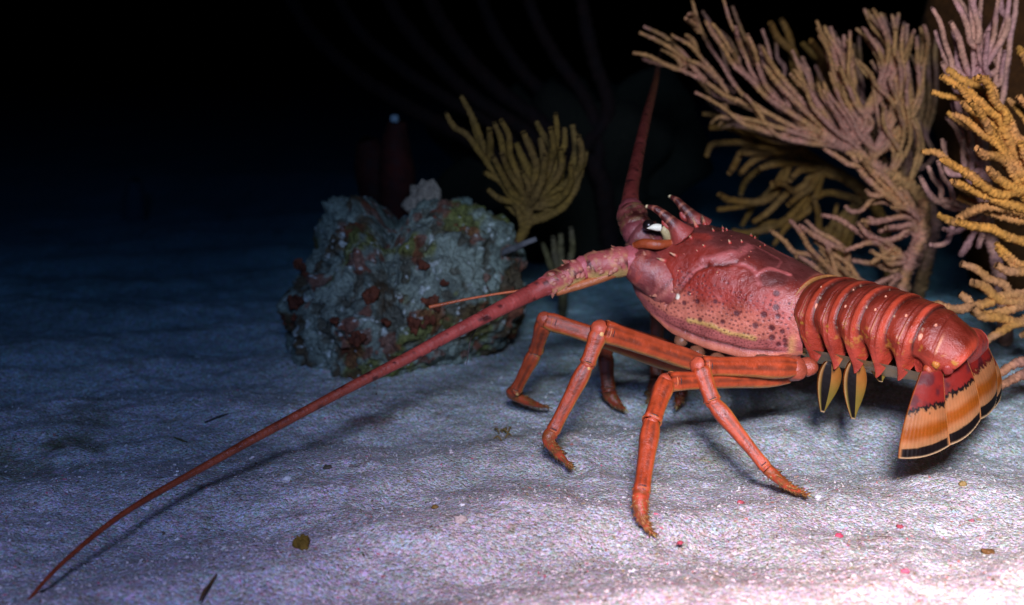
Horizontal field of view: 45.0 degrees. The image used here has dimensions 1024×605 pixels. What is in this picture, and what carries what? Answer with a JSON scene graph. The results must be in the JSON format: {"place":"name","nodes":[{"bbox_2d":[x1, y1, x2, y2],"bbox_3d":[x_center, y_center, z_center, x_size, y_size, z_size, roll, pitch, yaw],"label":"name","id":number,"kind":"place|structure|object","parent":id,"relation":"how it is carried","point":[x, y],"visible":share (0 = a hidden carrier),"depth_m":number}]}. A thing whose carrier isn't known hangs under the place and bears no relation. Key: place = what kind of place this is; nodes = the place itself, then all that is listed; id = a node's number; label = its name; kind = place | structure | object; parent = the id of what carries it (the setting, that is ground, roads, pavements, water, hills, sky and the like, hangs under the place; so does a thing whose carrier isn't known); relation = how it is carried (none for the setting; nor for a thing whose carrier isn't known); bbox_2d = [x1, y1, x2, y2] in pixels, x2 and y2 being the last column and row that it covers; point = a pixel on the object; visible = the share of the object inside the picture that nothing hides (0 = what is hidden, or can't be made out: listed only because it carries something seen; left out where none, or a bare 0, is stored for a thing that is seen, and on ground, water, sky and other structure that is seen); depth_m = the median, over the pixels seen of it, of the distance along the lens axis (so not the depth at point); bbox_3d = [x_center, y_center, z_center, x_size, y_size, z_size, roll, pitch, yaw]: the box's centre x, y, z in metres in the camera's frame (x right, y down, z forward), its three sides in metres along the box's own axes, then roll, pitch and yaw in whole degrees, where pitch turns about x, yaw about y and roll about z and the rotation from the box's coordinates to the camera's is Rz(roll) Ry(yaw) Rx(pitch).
{"place":"outdoors","nodes":[
{"label":"outdoors","id":0,"kind":"place"},
{"bbox_2d":[0,0,926,72],"label":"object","id":1,"kind":"structure","parent":0,"point":[88,36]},
{"bbox_2d":[0,70,1023,604],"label":"sand floor","id":2,"kind":"structure","parent":0,"point":[242,176],"depth_m":0.99},
{"bbox_2d":[199,574,217,601],"bbox_3d":[-0.170,0.160,0.691,0.005,0.005,0.026,0,12,0],"label":"dark twig","id":3,"kind":"object","parent":2,"relation":"on","point":[208,586],"visible":1,"depth_m":0.69},
{"bbox_2d":[205,413,229,422],"bbox_3d":[-0.237,0.093,1.001,0.028,0.004,0.003,-11,16,-41],"label":"dark twig","id":4,"kind":"object","parent":2,"relation":"on","point":[217,417],"visible":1,"depth_m":1.00},
{"bbox_2d":[282,475,291,480],"bbox_3d":[-0.156,0.122,0.856,0.007,0.004,0.006,0,12,0],"label":"white shell chip","id":5,"kind":"object","parent":2,"relation":"on","point":[287,477],"visible":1,"depth_m":0.85},
{"bbox_2d":[292,534,309,549],"bbox_3d":[-0.129,0.146,0.751,0.010,0.011,0.009,0,12,0],"label":"brown chip","id":6,"kind":"object","parent":2,"relation":"on","point":[302,542],"visible":1,"depth_m":0.75},
{"bbox_2d":[322,465,331,468],"bbox_3d":[-0.131,0.117,0.878,0.007,0.004,0.006,0,12,0],"label":"brown pebble","id":7,"kind":"object","parent":2,"relation":"on","point":[327,467],"visible":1,"depth_m":0.88},
{"bbox_2d":[353,134,380,203],"bbox_3d":[-0.162,-0.115,1.472,0.050,0.171,0.054,0,12,0],"label":"tube sponge","id":8,"kind":"object","parent":2,"relation":"on","point":[366,157],"visible":0.31,"depth_m":1.44},
{"bbox_2d":[378,117,415,220],"bbox_3d":[-0.135,-0.122,1.429,0.050,0.187,0.050,0,12,0],"label":"tube sponge","id":9,"kind":"object","parent":2,"relation":"on","point":[397,173],"visible":0.51,"depth_m":1.40},
{"bbox_2d":[390,114,398,122],"bbox_3d":[-0.132,-0.206,1.387,0.010,0.010,0.012,0,12,0],"label":"sea squirt","id":10,"kind":"object","parent":9,"relation":"on","point":[394,118],"visible":1,"depth_m":1.38},
{"bbox_2d":[275,195,526,379],"bbox_3d":[-0.107,-0.005,1.226,0.244,0.205,0.293,0,12,0],"label":"reef rock","id":11,"kind":"object","parent":2,"relation":"on","point":[363,243],"visible":0.81,"depth_m":1.12},
{"bbox_2d":[290,313,296,320],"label":"red alga","id":12,"kind":"object","parent":11,"relation":"attached to","point":[294,317],"visible":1,"depth_m":1.14},
{"bbox_2d":[287,294,303,309],"bbox_3d":[-0.201,0.000,1.152,0.018,0.015,0.007,0,12,0],"label":"red alga","id":13,"kind":"object","parent":11,"relation":"on","point":[295,301],"visible":1,"depth_m":1.15},
{"bbox_2d":[293,258,308,277],"bbox_3d":[-0.203,-0.033,1.188,0.017,0.020,0.006,0,12,0],"label":"red alga","id":14,"kind":"object","parent":11,"relation":"attached to","point":[299,264],"visible":0.98,"depth_m":1.19},
{"bbox_2d":[329,317,339,326],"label":"red alga","id":15,"kind":"object","parent":11,"relation":"on","point":[334,320],"visible":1,"depth_m":1.10},
{"bbox_2d":[348,330,367,346],"bbox_3d":[-0.136,0.032,1.090,0.018,0.015,0.007,0,12,0],"label":"red alga","id":16,"kind":"object","parent":11,"relation":"on","point":[356,338],"visible":1,"depth_m":1.09},
{"bbox_2d":[361,285,379,304],"bbox_3d":[-0.125,-0.005,1.093,0.017,0.020,0.006,0,12,0],"label":"red alga","id":17,"kind":"object","parent":11,"relation":"attached to","point":[370,295],"visible":1,"depth_m":1.09},
{"bbox_2d":[380,318,391,327],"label":"red alga","id":18,"kind":"object","parent":11,"relation":"on","point":[386,322],"visible":1,"depth_m":1.09},
{"bbox_2d":[407,316,420,335],"bbox_3d":[-0.086,0.020,1.082,0.013,0.019,0.007,0,12,0],"label":"red alga","id":19,"kind":"object","parent":11,"relation":"on","point":[413,324],"visible":1,"depth_m":1.08},
{"bbox_2d":[400,179,441,213],"bbox_3d":[-0.089,-0.102,1.226,0.038,0.043,0.027,7,14,29],"label":"pale sponge","id":20,"kind":"object","parent":11,"relation":"on","point":[426,190],"visible":0.55,"depth_m":1.22},
{"bbox_2d":[416,258,429,270],"bbox_3d":[-0.079,-0.033,1.097,0.014,0.013,0.006,0,12,0],"label":"red alga","id":21,"kind":"object","parent":11,"relation":"attached to","point":[423,265],"visible":1,"depth_m":1.09},
{"bbox_2d":[420,314,436,328],"bbox_3d":[-0.073,0.017,1.084,0.016,0.013,0.006,0,12,0],"label":"red alga","id":22,"kind":"object","parent":11,"relation":"on","point":[432,320],"visible":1,"depth_m":1.08},
{"bbox_2d":[420,294,440,311],"bbox_3d":[-0.072,0.001,1.089,0.018,0.017,0.007,0,12,0],"label":"red alga","id":23,"kind":"object","parent":11,"relation":"on","point":[431,300],"visible":0.85,"depth_m":1.09},
{"bbox_2d":[439,279,449,285],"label":"red alga","id":24,"kind":"object","parent":11,"relation":"attached to","point":[443,282],"visible":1,"depth_m":1.09},
{"bbox_2d":[444,94,588,242],"bbox_3d":[0.005,-0.119,1.191,0.138,0.160,0.078,0,12,0],"label":"candelabra coral","id":25,"kind":"object","parent":11,"relation":"on","point":[544,187],"visible":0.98,"depth_m":1.18},
{"bbox_2d":[501,237,537,255],"bbox_3d":[0.003,-0.051,1.147,0.049,0.025,0.011,11,16,41],"label":"dead twig","id":26,"kind":"object","parent":11,"relation":"on","point":[515,247],"visible":1,"depth_m":1.14},
{"bbox_2d":[284,0,618,249],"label":"sea plume","id":27,"kind":"object","parent":2,"relation":"on","point":[487,111],"visible":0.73,"depth_m":1.58},
{"bbox_2d":[454,515,467,523],"bbox_3d":[-0.032,0.136,0.772,0.009,0.006,0.006,0,12,0],"label":"pale pebble","id":28,"kind":"object","parent":2,"relation":"on","point":[460,519],"visible":1,"depth_m":0.77},
{"bbox_2d":[493,426,511,440],"bbox_3d":[-0.007,0.102,0.971,0.015,0.016,0.063,0,12,0],"label":"drift weed","id":29,"kind":"object","parent":2,"relation":"on","point":[504,430],"visible":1,"depth_m":0.99},
{"bbox_2d":[0,290,1023,604],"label":"shell grit","id":30,"kind":"object","parent":2,"relation":"on","point":[800,582],"visible":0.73,"depth_m":0.78},
{"bbox_2d":[27,45,1001,599],"bbox_3d":[0.148,-0.047,0.964,0.454,0.304,0.999,6,13,27],"label":"spiny lobster","id":31,"kind":"object","parent":2,"relation":"on","point":[741,309],"visible":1,"depth_m":0.88},
{"bbox_2d":[540,227,575,315],"bbox_3d":[0.048,-0.033,1.331,0.033,0.108,0.065,-2,12,-8],"label":"sea whip","id":32,"kind":"object","parent":2,"relation":"on","point":[558,252],"visible":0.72,"depth_m":1.31},
{"bbox_2d":[632,0,931,291],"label":"gorgonian coral","id":33,"kind":"object","parent":2,"relation":"on","point":[893,71],"visible":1,"depth_m":1.25},
{"bbox_2d":[701,18,895,285],"bbox_3d":[0.337,-0.156,1.418,0.239,0.333,0.122,0,12,0],"label":"sea plume","id":34,"kind":"object","parent":2,"relation":"on","point":[812,163],"visible":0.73,"depth_m":1.41},
{"bbox_2d":[835,533,843,537],"bbox_3d":[0.208,0.148,0.785,0.006,0.004,0.005,0,12,0],"label":"red shell chip","id":35,"kind":"object","parent":2,"relation":"on","point":[840,535],"visible":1,"depth_m":0.78},
{"bbox_2d":[769,147,929,291],"bbox_3d":[0.333,-0.063,1.227,0.165,0.181,0.076,-2,12,-10],"label":"gorgonian coral","id":36,"kind":"object","parent":2,"relation":"on","point":[900,200],"visible":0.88,"depth_m":1.22},
{"bbox_2d":[900,568,909,573],"bbox_3d":[0.225,0.154,0.709,0.005,0.004,0.004,0,12,0],"label":"red shell chip","id":37,"kind":"object","parent":2,"relation":"on","point":[903,570],"visible":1,"depth_m":0.71},
{"bbox_2d":[958,481,966,485],"bbox_3d":[0.310,0.125,0.850,0.006,0.004,0.005,0,12,0],"label":"brown pebble","id":38,"kind":"object","parent":2,"relation":"on","point":[962,483],"visible":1,"depth_m":0.85},
{"bbox_2d":[918,0,1018,345],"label":"sea whip","id":39,"kind":"object","parent":2,"relation":"on","point":[985,50],"visible":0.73,"depth_m":1.12},
{"bbox_2d":[919,0,1023,292],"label":"coral","id":40,"kind":"object","parent":2,"relation":"on","point":[947,12],"visible":0.25,"depth_m":1.44},
{"bbox_2d":[920,45,1023,267],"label":"sea rod","id":41,"kind":"object","parent":2,"relation":"on","point":[986,110],"visible":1,"depth_m":1.02},
{"bbox_2d":[933,260,1023,342],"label":"sea rod","id":42,"kind":"object","parent":2,"relation":"on","point":[1010,298],"visible":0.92,"depth_m":1.04},
{"bbox_2d":[981,548,994,554],"bbox_3d":[0.295,0.155,0.765,0.009,0.004,0.007,0,12,0],"label":"brown pebble","id":43,"kind":"object","parent":2,"relation":"on","point":[987,551],"visible":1,"depth_m":0.77},
{"bbox_2d":[1000,356,1023,389],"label":"sea rod","id":44,"kind":"object","parent":2,"relation":"on","point":[1007,368],"visible":0.87,"depth_m":0.96}
]}

